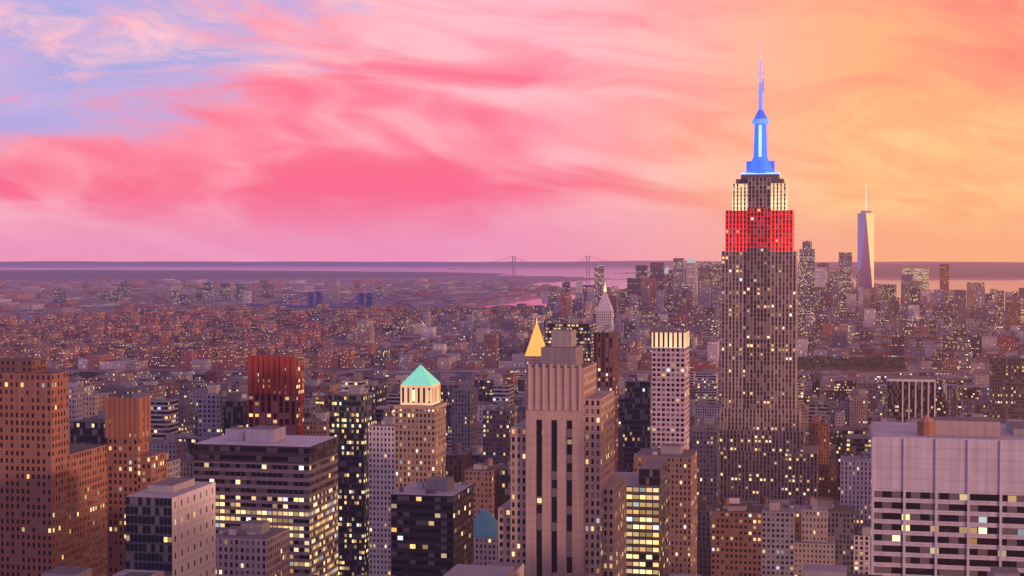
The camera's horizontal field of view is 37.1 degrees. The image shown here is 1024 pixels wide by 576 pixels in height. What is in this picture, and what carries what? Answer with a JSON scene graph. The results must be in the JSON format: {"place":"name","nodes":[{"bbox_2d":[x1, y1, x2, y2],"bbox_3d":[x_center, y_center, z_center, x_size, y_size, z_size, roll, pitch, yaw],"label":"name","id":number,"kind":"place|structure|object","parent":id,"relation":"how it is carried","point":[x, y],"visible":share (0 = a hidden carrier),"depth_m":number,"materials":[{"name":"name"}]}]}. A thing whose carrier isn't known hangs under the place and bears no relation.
{"place":"outdoors","nodes":[
{"label":"outdoors","id":0,"kind":"place"},
{"bbox_2d":[0,265,1023,377],"bbox_3d":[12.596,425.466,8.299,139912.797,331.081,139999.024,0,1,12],"label":"ground","id":1,"kind":"structure","parent":0,"point":[551,276],"depth_m":14779.07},
{"bbox_2d":[0,44,1023,575],"bbox_3d":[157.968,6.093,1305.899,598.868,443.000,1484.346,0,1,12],"label":"buildings","id":2,"kind":"structure","parent":1,"relation":"on","point":[346,484],"depth_m":795.99,"materials":[{"name":"grey concrete"}]},
{"bbox_2d":[0,261,1023,575],"bbox_3d":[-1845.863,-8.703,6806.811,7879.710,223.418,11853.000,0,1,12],"label":"city blocks","id":3,"kind":"structure","parent":1,"relation":"on","point":[116,335],"depth_m":3430.83,"materials":[{"name":"concrete"}]},
{"bbox_2d":[78,371,971,575],"bbox_3d":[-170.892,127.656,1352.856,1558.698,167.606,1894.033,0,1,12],"label":"roof props","id":4,"kind":"object","parent":3,"relation":"on","point":[489,462],"visible":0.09,"depth_m":1124.87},
{"bbox_2d":[247,201,983,330],"bbox_3d":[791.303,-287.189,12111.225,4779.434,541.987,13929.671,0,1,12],"label":"landmarks","id":5,"kind":"object","parent":1,"relation":"on","point":[865,262],"visible":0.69,"depth_m":5870.19,"materials":[{"name":"grey glass"}]},
{"bbox_2d":[0,261,1023,279],"bbox_3d":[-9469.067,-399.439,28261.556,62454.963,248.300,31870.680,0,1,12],"label":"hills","id":6,"kind":"structure","parent":0,"point":[985,269],"depth_m":18179.37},
{"bbox_2d":[0,0,1023,261],"label":"sky","id":7,"kind":"structure","parent":0,"point":[131,130],"materials":[{"name":"pink"}]},
{"bbox_2d":[797,363,950,414],"bbox_3d":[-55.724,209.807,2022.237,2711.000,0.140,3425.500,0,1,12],"label":"street pavements","id":8,"kind":"structure","parent":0,"point":[854,368],"depth_m":3323.21,"materials":[{"name":"concrete"}]},
{"bbox_2d":[499,348,905,370],"bbox_3d":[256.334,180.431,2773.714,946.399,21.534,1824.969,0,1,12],"label":"park trees","id":9,"kind":"object","parent":8,"relation":"on","point":[872,362],"visible":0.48,"depth_m":3367.38,"materials":[{"name":"green plant"}]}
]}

